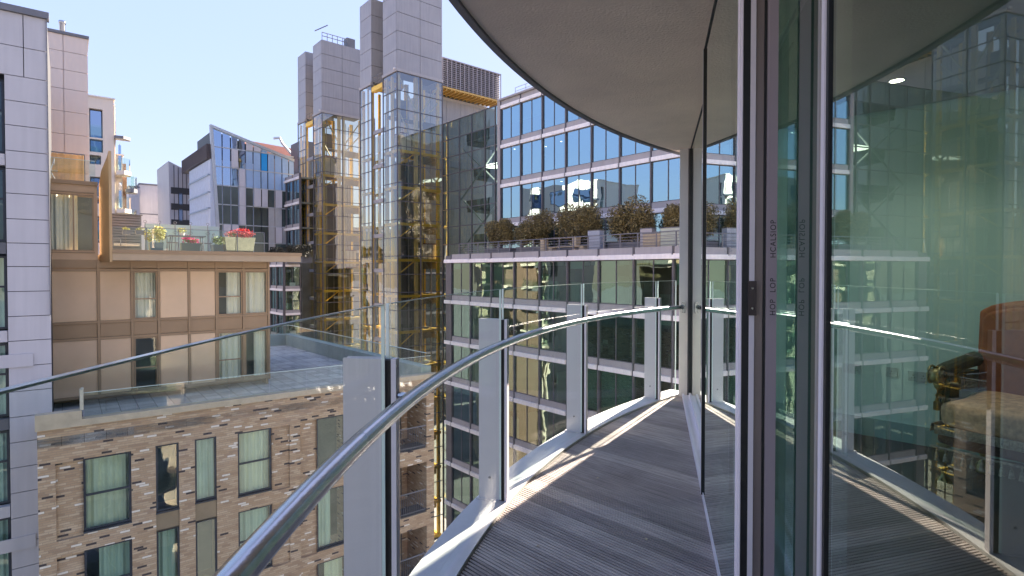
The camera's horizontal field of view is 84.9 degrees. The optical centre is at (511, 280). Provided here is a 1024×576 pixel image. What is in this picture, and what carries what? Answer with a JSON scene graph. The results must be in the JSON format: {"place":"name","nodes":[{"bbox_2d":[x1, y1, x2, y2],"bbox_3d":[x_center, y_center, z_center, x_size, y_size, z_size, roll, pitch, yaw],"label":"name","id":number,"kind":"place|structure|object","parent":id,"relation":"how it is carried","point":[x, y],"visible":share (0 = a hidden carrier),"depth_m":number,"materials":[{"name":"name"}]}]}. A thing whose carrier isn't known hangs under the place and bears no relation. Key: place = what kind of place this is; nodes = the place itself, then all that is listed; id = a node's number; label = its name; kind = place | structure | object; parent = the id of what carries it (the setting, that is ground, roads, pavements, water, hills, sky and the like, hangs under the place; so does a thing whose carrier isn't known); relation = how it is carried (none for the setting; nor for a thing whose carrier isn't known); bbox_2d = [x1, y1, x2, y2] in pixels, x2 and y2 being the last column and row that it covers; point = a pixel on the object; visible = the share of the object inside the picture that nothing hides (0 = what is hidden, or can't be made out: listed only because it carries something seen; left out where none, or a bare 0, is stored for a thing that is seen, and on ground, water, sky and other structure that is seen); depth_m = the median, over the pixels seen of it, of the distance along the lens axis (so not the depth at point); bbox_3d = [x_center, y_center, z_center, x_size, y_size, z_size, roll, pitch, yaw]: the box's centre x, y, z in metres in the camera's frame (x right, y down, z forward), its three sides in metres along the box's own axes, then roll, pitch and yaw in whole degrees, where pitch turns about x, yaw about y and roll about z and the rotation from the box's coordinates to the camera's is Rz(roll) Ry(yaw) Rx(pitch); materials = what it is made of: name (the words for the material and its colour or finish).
{"place":"outdoors","nodes":[
{"label":"outdoors","id":0,"kind":"place"},
{"bbox_2d":[157,161,189,224],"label":"building","id":1,"kind":"structure","parent":0,"point":[173,194],"depth_m":86.95,"materials":[{"name":"blue metal"}]},
{"bbox_2d":[0,0,532,228],"label":"sky","id":2,"kind":"structure","parent":0,"point":[172,70],"materials":[{"name":"blue"}]},
{"bbox_2d":[270,262,302,335],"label":"office wing","id":3,"kind":"structure","parent":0,"point":[276,292],"depth_m":69.60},
{"bbox_2d":[268,243,311,262],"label":"terrace hedge","id":4,"kind":"object","parent":3,"relation":"on","point":[305,250],"visible":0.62,"depth_m":65.48,"materials":[{"name":"green plant"}]},
{"bbox_2d":[281,262,300,334],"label":"office return","id":5,"kind":"object","parent":3,"relation":"attached to","point":[292,273],"visible":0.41,"depth_m":68.63,"materials":[{"name":"black glass"}]},
{"bbox_2d":[269,422,445,542],"bbox_3d":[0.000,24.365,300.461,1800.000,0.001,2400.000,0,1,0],"label":"ground","id":6,"kind":"structure","parent":0,"point":[441,504],"depth_m":74.92,"materials":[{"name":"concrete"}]},
{"bbox_2d":[0,2,53,575],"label":"white tower","id":7,"kind":"structure","parent":6,"relation":"on","point":[26,338],"depth_m":19.31,"materials":[{"name":"grey metal"}]},
{"bbox_2d":[0,168,6,242],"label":"window","id":8,"kind":"structure","parent":7,"relation":"in","point":[3,223],"depth_m":19.19,"materials":[{"name":"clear glass"}]},
{"bbox_2d":[0,256,7,328],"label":"window","id":9,"kind":"structure","parent":7,"relation":"in","point":[3,259],"depth_m":19.28,"materials":[{"name":"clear glass"}]},
{"bbox_2d":[0,341,8,416],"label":"window","id":10,"kind":"structure","parent":7,"relation":"in","point":[4,372],"depth_m":19.32,"materials":[{"name":"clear glass"}]},
{"bbox_2d":[0,428,10,503],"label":"window","id":11,"kind":"structure","parent":7,"relation":"in","point":[5,482],"depth_m":19.33,"materials":[{"name":"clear glass"}]},
{"bbox_2d":[0,516,11,575],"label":"window","id":12,"kind":"structure","parent":7,"relation":"in","point":[5,523],"depth_m":19.37,"materials":[{"name":"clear glass"}]},
{"bbox_2d":[47,20,88,180],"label":"beige tower","id":13,"kind":"structure","parent":6,"relation":"on","point":[68,53],"depth_m":25.92,"materials":[{"name":"grey stone"}]},
{"bbox_2d":[88,94,137,254],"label":"cream apartments","id":14,"kind":"structure","parent":6,"relation":"on","point":[102,136],"depth_m":44.77,"materials":[{"name":"beige paint"}]},
{"bbox_2d":[89,109,102,137],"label":"window","id":15,"kind":"structure","parent":14,"relation":"in","point":[95,116],"depth_m":44.59,"materials":[{"name":"blue glass"}]},
{"bbox_2d":[137,183,157,249],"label":"tower","id":16,"kind":"structure","parent":6,"relation":"on","point":[148,197],"depth_m":95.54,"materials":[{"name":"grey metal"}]},
{"bbox_2d":[50,151,301,575],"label":"bronze block","id":17,"kind":"structure","parent":6,"relation":"on","point":[109,305],"depth_m":23.95,"materials":[{"name":"brown metal"}]},
{"bbox_2d":[51,151,84,180],"bbox_3d":[-18.547,-4.616,23.349,1.200,1.425,0.101,-1,1,-38],"label":"bamboo screen","id":18,"kind":"object","parent":17,"relation":"on","point":[61,166],"visible":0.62,"depth_m":23.40,"materials":[{"name":"brown wood"}]},
{"bbox_2d":[51,193,93,250],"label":"window","id":19,"kind":"structure","parent":17,"relation":"in","point":[72,216],"depth_m":22.43,"materials":[{"name":"beige glass"}]},
{"bbox_2d":[112,213,142,249],"bbox_3d":[-18.393,-2.196,26.791,1.209,1.953,0.170,-1,1,-39],"label":"louvre screen","id":20,"kind":"object","parent":17,"relation":"on","point":[129,221],"visible":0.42,"depth_m":26.75,"materials":[{"name":"grey metal"}]},
{"bbox_2d":[133,271,156,318],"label":"window","id":21,"kind":"structure","parent":17,"relation":"in","point":[144,298],"depth_m":24.05,"materials":[{"name":"clear glass"}]},
{"bbox_2d":[134,336,157,389],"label":"window","id":22,"kind":"structure","parent":17,"relation":"in","point":[144,369],"depth_m":24.64,"materials":[{"name":"glass"}]},
{"bbox_2d":[144,221,218,250],"bbox_3d":[-16.160,-2.079,27.460,3.289,1.597,0.125,-1,1,-39],"label":"frosted screen","id":23,"kind":"object","parent":17,"relation":"on","point":[196,231],"visible":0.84,"depth_m":27.49,"materials":[{"name":"glass"}]},
{"bbox_2d":[217,271,241,314],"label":"window","id":24,"kind":"structure","parent":17,"relation":"in","point":[228,282],"depth_m":26.22,"materials":[{"name":"clear glass"}]},
{"bbox_2d":[218,331,242,380],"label":"window","id":25,"kind":"structure","parent":17,"relation":"in","point":[229,358],"depth_m":26.12,"materials":[{"name":"white glass"}]},
{"bbox_2d":[222,228,255,251],"bbox_3d":[-12.484,-1.836,25.699,1.390,1.172,1.021,-1,1,-38],"label":"planter","id":26,"kind":"object","parent":17,"relation":"on","point":[246,242],"visible":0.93,"depth_m":25.45,"materials":[{"name":"white concrete"}]},
{"bbox_2d":[240,271,266,313],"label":"window","id":27,"kind":"structure","parent":17,"relation":"in","point":[254,280],"depth_m":26.80,"materials":[{"name":"clear glass"}]},
{"bbox_2d":[240,329,267,377],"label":"window","id":28,"kind":"structure","parent":17,"relation":"in","point":[254,341],"depth_m":27.01,"materials":[{"name":"glass"}]},
{"bbox_2d":[182,144,256,244],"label":"finned glass wing","id":29,"kind":"structure","parent":6,"relation":"on","point":[197,166],"depth_m":76.54,"materials":[{"name":"white glass"}]},
{"bbox_2d":[35,333,434,575],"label":"brick block","id":30,"kind":"structure","parent":6,"relation":"on","point":[107,463],"depth_m":21.58,"materials":[{"name":"brick"}]},
{"bbox_2d":[83,451,131,530],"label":"window","id":31,"kind":"structure","parent":30,"relation":"in","point":[107,492],"depth_m":19.43,"materials":[{"name":"green glass"}]},
{"bbox_2d":[84,539,132,575],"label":"window","id":32,"kind":"structure","parent":30,"relation":"in","point":[115,559],"depth_m":19.69,"materials":[{"name":"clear glass"}]},
{"bbox_2d":[156,442,178,511],"bbox_3d":[-12.849,7.135,20.773,0.725,2.417,1.020,-1,1,-38],"label":"window","id":33,"kind":"structure","parent":30,"relation":"in","point":[165,454],"depth_m":21.12,"materials":[{"name":"clear glass"}]},
{"bbox_2d":[156,526,179,575],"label":"window","id":34,"kind":"structure","parent":30,"relation":"in","point":[168,556],"depth_m":20.61,"materials":[{"name":"green glass"}]},
{"bbox_2d":[195,436,216,501],"bbox_3d":[-11.882,7.103,21.540,0.728,2.371,1.020,-1,1,-38],"label":"window","id":35,"kind":"structure","parent":30,"relation":"in","point":[205,475],"depth_m":21.32,"materials":[{"name":"green glass"}]},
{"bbox_2d":[196,517,216,575],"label":"window","id":36,"kind":"structure","parent":30,"relation":"in","point":[203,528],"depth_m":21.98,"materials":[{"name":"grey glass"}]},
{"bbox_2d":[238,428,271,495],"bbox_3d":[-10.297,7.167,22.337,1.256,2.484,0.290,-1,1,-38],"label":"window","id":37,"kind":"structure","parent":30,"relation":"in","point":[253,457],"depth_m":22.44,"materials":[{"name":"green glass"}]},
{"bbox_2d":[238,504,271,565],"bbox_3d":[-10.298,10.266,22.391,1.256,2.484,0.294,-1,1,-38],"label":"window","id":38,"kind":"structure","parent":30,"relation":"in","point":[250,520],"depth_m":22.37,"materials":[{"name":"green glass"}]},
{"bbox_2d":[317,415,342,467],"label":"window","id":39,"kind":"structure","parent":30,"relation":"in","point":[327,426],"depth_m":24.97,"materials":[{"name":"grey glass"}]},
{"bbox_2d":[316,485,343,549],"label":"window","id":40,"kind":"structure","parent":30,"relation":"in","point":[326,510],"depth_m":24.29,"materials":[{"name":"green glass"}]},
{"bbox_2d":[317,556,343,575],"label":"window","id":41,"kind":"structure","parent":30,"relation":"in","point":[333,567],"depth_m":24.56,"materials":[{"name":"green glass"}]},
{"bbox_2d":[197,124,293,251],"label":"patchwork glass building","id":42,"kind":"structure","parent":6,"relation":"on","point":[260,163],"depth_m":77.11,"materials":[{"name":"blue glass"}]},
{"bbox_2d":[284,173,315,338],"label":"office","id":43,"kind":"structure","parent":6,"relation":"on","point":[294,228],"depth_m":77.22,"materials":[{"name":"grey glass"}]},
{"bbox_2d":[297,25,362,348],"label":"lift tower","id":44,"kind":"structure","parent":6,"relation":"on","point":[328,81],"depth_m":75.27,"materials":[{"name":"grey metal"}]},
{"bbox_2d":[319,227,441,423],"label":"office","id":45,"kind":"structure","parent":6,"relation":"on","point":[433,306],"depth_m":100.34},
{"bbox_2d":[291,141,318,212],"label":"building","id":46,"kind":"structure","parent":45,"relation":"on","point":[294,149],"depth_m":89.84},
{"bbox_2d":[359,0,443,537],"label":"lift tower","id":47,"kind":"structure","parent":6,"relation":"on","point":[400,41],"depth_m":60.83,"materials":[{"name":"glass"}]},
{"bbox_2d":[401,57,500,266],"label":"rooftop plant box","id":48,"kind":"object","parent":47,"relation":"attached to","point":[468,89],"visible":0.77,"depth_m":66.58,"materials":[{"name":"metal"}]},
{"bbox_2d":[443,105,496,518],"bbox_3d":[-1.720,5.584,60.934,7.270,45.750,9.933,-1,1,-41],"label":"glass atrium","id":49,"kind":"object","parent":6,"relation":"on","point":[469,176],"visible":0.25,"depth_m":58.60,"materials":[{"name":"grey"}]},
{"bbox_2d":[444,246,678,528],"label":"office","id":50,"kind":"structure","parent":6,"relation":"on","point":[538,388],"depth_m":42.92,"materials":[{"name":"white metal"}]},
{"bbox_2d":[452,263,468,295],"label":"window","id":51,"kind":"structure","parent":50,"relation":"in","point":[460,271],"depth_m":51.16,"materials":[{"name":"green glass"}]},
{"bbox_2d":[452,304,468,338],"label":"window","id":52,"kind":"structure","parent":50,"relation":"in","point":[460,312],"depth_m":51.13,"materials":[{"name":"green glass"}]},
{"bbox_2d":[453,386,469,422],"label":"window","id":53,"kind":"structure","parent":50,"relation":"in","point":[461,397],"depth_m":51.23,"materials":[{"name":"blue glass"}]},
{"bbox_2d":[453,427,469,464],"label":"window","id":54,"kind":"structure","parent":50,"relation":"in","point":[461,439],"depth_m":51.29,"materials":[{"name":"blue glass"}]},
{"bbox_2d":[453,468,469,505],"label":"window","id":55,"kind":"structure","parent":50,"relation":"in","point":[461,480],"depth_m":51.35,"materials":[{"name":"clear glass"}]},
{"bbox_2d":[472,262,489,296],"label":"window","id":56,"kind":"structure","parent":50,"relation":"in","point":[480,270],"depth_m":48.84,"materials":[{"name":"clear glass"}]},
{"bbox_2d":[484,218,517,252],"bbox_3d":[-0.828,-3.864,49.473,2.238,3.295,4.010,-1,1,-41],"label":"terrace bush","id":57,"kind":"object","parent":50,"relation":"on","point":[503,230],"visible":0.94,"depth_m":48.63,"materials":[{"name":"green plant"}]},
{"bbox_2d":[492,262,512,298],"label":"window","id":58,"kind":"structure","parent":50,"relation":"in","point":[502,271],"depth_m":46.58,"materials":[{"name":"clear glass"}]},
{"bbox_2d":[515,261,537,299],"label":"window","id":59,"kind":"structure","parent":50,"relation":"in","point":[526,272],"depth_m":44.38,"materials":[{"name":"clear glass"}]},
{"bbox_2d":[515,309,537,348],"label":"window","id":60,"kind":"structure","parent":50,"relation":"in","point":[525,320],"depth_m":44.51,"materials":[{"name":"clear glass"}]},
{"bbox_2d":[515,356,537,397],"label":"window","id":61,"kind":"structure","parent":50,"relation":"in","point":[526,369],"depth_m":44.58,"materials":[{"name":"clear glass"}]},
{"bbox_2d":[515,403,537,445],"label":"window","id":62,"kind":"structure","parent":50,"relation":"in","point":[526,417],"depth_m":44.63,"materials":[{"name":"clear glass"}]},
{"bbox_2d":[513,208,555,251],"bbox_3d":[1.821,-4.021,46.154,2.302,3.722,4.636,-1,1,-41],"label":"terrace bush","id":63,"kind":"object","parent":50,"relation":"on","point":[538,227],"visible":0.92,"depth_m":45.65,"materials":[{"name":"green plant"}]},
{"bbox_2d":[541,261,565,301],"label":"window","id":64,"kind":"structure","parent":50,"relation":"in","point":[552,272],"depth_m":42.13,"materials":[{"name":"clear glass"}]},
{"bbox_2d":[541,311,565,352],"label":"window","id":65,"kind":"structure","parent":50,"relation":"in","point":[555,341],"depth_m":42.19,"materials":[{"name":"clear glass"}]},
{"bbox_2d":[541,360,565,404],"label":"window","id":66,"kind":"structure","parent":50,"relation":"in","point":[553,375],"depth_m":42.24,"materials":[{"name":"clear glass"}]},
{"bbox_2d":[541,410,565,443],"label":"window","id":67,"kind":"structure","parent":50,"relation":"in","point":[552,424],"depth_m":42.59,"materials":[{"name":"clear glass"}]},
{"bbox_2d":[459,230,678,253],"bbox_3d":[6.312,-2.589,38.496,0.080,1.100,34.023,-1,1,-41],"label":"terrace railing","id":68,"kind":"object","parent":50,"relation":"on","point":[588,242],"visible":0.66,"depth_m":40.20,"materials":[{"name":"grey metal"}]},
{"bbox_2d":[553,202,603,249],"bbox_3d":[5.123,-4.022,42.354,2.299,3.854,4.726,-1,1,-41],"label":"terrace bush","id":69,"kind":"object","parent":50,"relation":"on","point":[583,218],"visible":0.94,"depth_m":41.96,"materials":[{"name":"green plant"}]},
{"bbox_2d":[569,260,596,303],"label":"window","id":70,"kind":"structure","parent":50,"relation":"in","point":[582,272],"depth_m":39.89,"materials":[{"name":"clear glass"}]},
{"bbox_2d":[497,87,679,248],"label":"office","id":71,"kind":"structure","parent":50,"relation":"on","point":[553,156],"depth_m":47.87,"materials":[{"name":"white metal"}]},
{"bbox_2d":[502,103,519,139],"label":"window","id":72,"kind":"structure","parent":71,"relation":"in","point":[510,115],"depth_m":53.25,"materials":[{"name":"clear glass"}]},
{"bbox_2d":[502,144,519,179],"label":"window","id":73,"kind":"structure","parent":71,"relation":"in","point":[510,155],"depth_m":53.31,"materials":[{"name":"blue glass"}]},
{"bbox_2d":[502,185,519,217],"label":"window","id":74,"kind":"structure","parent":71,"relation":"in","point":[510,195],"depth_m":53.37,"materials":[{"name":"blue glass"}]},
{"bbox_2d":[522,96,540,134],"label":"window","id":75,"kind":"structure","parent":71,"relation":"in","point":[531,109],"depth_m":51.06,"materials":[{"name":"blue glass"}]},
{"bbox_2d":[522,139,540,175],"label":"window","id":76,"kind":"structure","parent":71,"relation":"in","point":[531,151],"depth_m":51.13,"materials":[{"name":"blue glass"}]},
{"bbox_2d":[522,181,540,216],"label":"window","id":77,"kind":"structure","parent":71,"relation":"in","point":[531,192],"depth_m":51.20,"materials":[{"name":"blue glass"}]},
{"bbox_2d":[543,95,564,128],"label":"window","id":78,"kind":"structure","parent":71,"relation":"in","point":[554,114],"depth_m":49.10,"materials":[{"name":"blue glass"}]},
{"bbox_2d":[543,133,564,171],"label":"window","id":79,"kind":"structure","parent":71,"relation":"in","point":[553,146],"depth_m":48.96,"materials":[{"name":"blue glass"}]},
{"bbox_2d":[543,177,564,213],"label":"window","id":80,"kind":"structure","parent":71,"relation":"in","point":[553,189],"depth_m":49.04,"materials":[{"name":"blue glass"}]},
{"bbox_2d":[567,126,589,166],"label":"window","id":81,"kind":"structure","parent":71,"relation":"in","point":[578,141],"depth_m":46.79,"materials":[{"name":"blue glass"}]},
{"bbox_2d":[567,173,589,210],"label":"window","id":82,"kind":"structure","parent":71,"relation":"in","point":[578,186],"depth_m":46.85,"materials":[{"name":"blue glass"}]},
{"bbox_2d":[593,125,618,161],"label":"window","id":83,"kind":"structure","parent":71,"relation":"in","point":[605,143],"depth_m":44.77,"materials":[{"name":"blue glass"}]},
{"bbox_2d":[593,168,618,208],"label":"window","id":84,"kind":"structure","parent":71,"relation":"in","point":[605,182],"depth_m":44.66,"materials":[{"name":"blue glass"}]},
{"bbox_2d":[621,162,649,204],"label":"window","id":85,"kind":"structure","parent":71,"relation":"in","point":[635,179],"depth_m":42.48,"materials":[{"name":"blue glass"}]},
{"bbox_2d":[652,157,679,202],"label":"window","id":86,"kind":"structure","parent":71,"relation":"in","point":[665,173],"depth_m":40.49,"materials":[{"name":"blue glass"}]},
{"bbox_2d":[588,368,596,411],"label":"window","id":87,"kind":"structure","parent":50,"relation":"in","point":[592,373],"depth_m":39.40,"materials":[{"name":"green glass"}]},
{"bbox_2d":[600,260,631,305],"bbox_3d":[7.060,0.115,37.737,0.170,3.020,2.805,-1,1,-41],"label":"window","id":88,"kind":"structure","parent":50,"relation":"in","point":[620,271],"depth_m":37.69,"materials":[{"name":"green glass"}]},
{"bbox_2d":[600,317,631,362],"bbox_3d":[7.026,3.915,37.773,0.080,3.020,2.805,-1,1,-41],"label":"window","id":89,"kind":"structure","parent":50,"relation":"in","point":[615,333],"depth_m":37.73,"materials":[{"name":"green glass"}]},
{"bbox_2d":[600,371,631,412],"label":"window","id":90,"kind":"structure","parent":50,"relation":"in","point":[615,388],"depth_m":37.98,"materials":[{"name":"green glass"}]},
{"bbox_2d":[605,194,656,247],"bbox_3d":[8.327,-3.968,38.881,1.998,3.864,4.040,-1,1,-41],"label":"terrace bush","id":91,"kind":"object","parent":50,"relation":"on","point":[631,220],"visible":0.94,"depth_m":38.55,"materials":[{"name":"green plant"}]},
{"bbox_2d":[635,259,671,306],"bbox_3d":[9.001,0.153,35.509,0.170,3.020,2.805,-1,1,-41],"label":"window","id":92,"kind":"structure","parent":50,"relation":"in","point":[652,270],"depth_m":35.44,"materials":[{"name":"green glass"}]},
{"bbox_2d":[635,318,671,368],"bbox_3d":[9.001,3.952,35.574,0.170,3.020,2.805,-1,1,-41],"label":"window","id":93,"kind":"structure","parent":50,"relation":"in","point":[666,326],"depth_m":35.09,"materials":[{"name":"green glass"}]},
{"bbox_2d":[661,203,679,226],"bbox_3d":[10.663,-3.538,36.005,2.311,3.103,2.344,-1,1,-41],"label":"terrace bush","id":94,"kind":"object","parent":50,"relation":"on","point":[671,216],"visible":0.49,"depth_m":35.43,"materials":[{"name":"green plant"}]},
{"bbox_2d":[449,0,713,154],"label":"home apartment block","id":95,"kind":"structure","parent":6,"relation":"on","point":[631,70],"depth_m":3.75,"materials":[{"name":"white paint"}]},
{"bbox_2d":[409,389,678,575],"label":"kerb","id":96,"kind":"structure","parent":95,"relation":"on","point":[450,551],"depth_m":3.51,"materials":[{"name":"metal"}]},
{"bbox_2d":[0,281,683,575],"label":"balustrade","id":97,"kind":"object","parent":96,"relation":"on","point":[363,460],"visible":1,"depth_m":1.99,"materials":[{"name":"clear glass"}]},
{"bbox_2d":[460,396,716,575],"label":"deck","id":98,"kind":"structure","parent":95,"relation":"on","point":[615,514],"depth_m":3.47,"materials":[{"name":"grey wood"}]},
{"bbox_2d":[679,148,690,396],"bbox_3d":[2.134,-0.069,6.646,0.300,2.990,0.156,0,1,14],"label":"corner post","id":99,"kind":"object","parent":95,"relation":"on","point":[684,270],"visible":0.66,"depth_m":6.66,"materials":[{"name":"grey metal"}]},
{"bbox_2d":[682,0,719,575],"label":"door track","id":100,"kind":"structure","parent":95,"relation":"attached to","point":[693,426],"depth_m":4.84,"materials":[{"name":"metal"}]},
{"bbox_2d":[689,110,702,429],"bbox_3d":[1.535,-0.070,4.398,0.030,2.870,4.585,0,1,14],"label":"glass door","id":101,"kind":"structure","parent":100,"relation":"attached to","point":[695,262],"depth_m":5.69,"materials":[{"name":"clear glass"}]},
{"bbox_2d":[700,0,778,575],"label":"glass door","id":102,"kind":"structure","parent":100,"relation":"attached to","point":[739,230],"depth_m":1.98,"materials":[{"name":"glass"}]},
{"bbox_2d":[774,0,817,575],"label":"glass door","id":103,"kind":"structure","parent":100,"relation":"attached to","point":[796,251],"depth_m":1.94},
{"bbox_2d":[813,0,833,575],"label":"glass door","id":104,"kind":"structure","parent":100,"relation":"attached to","point":[825,90],"depth_m":1.31,"materials":[{"name":"metal"}]},
{"bbox_2d":[829,429,1023,575],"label":"room floor","id":105,"kind":"structure","parent":95,"relation":"on","point":[894,510],"depth_m":3.46,"materials":[{"name":"grey wood"}]},
{"bbox_2d":[926,300,1023,490],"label":"armchair","id":106,"kind":"object","parent":105,"relation":"on","point":[980,408],"visible":1,"depth_m":3.86,"materials":[{"name":"brown fabric"}]},
{"bbox_2d":[830,87,1023,463],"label":"room wall","id":107,"kind":"structure","parent":95,"relation":"on","point":[927,233],"depth_m":4.84,"materials":[{"name":"glass"}]},
{"bbox_2d":[833,0,1023,118],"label":"room ceiling","id":108,"kind":"structure","parent":95,"relation":"attached to","point":[931,51],"depth_m":3.57,"materials":[{"name":"paint"}]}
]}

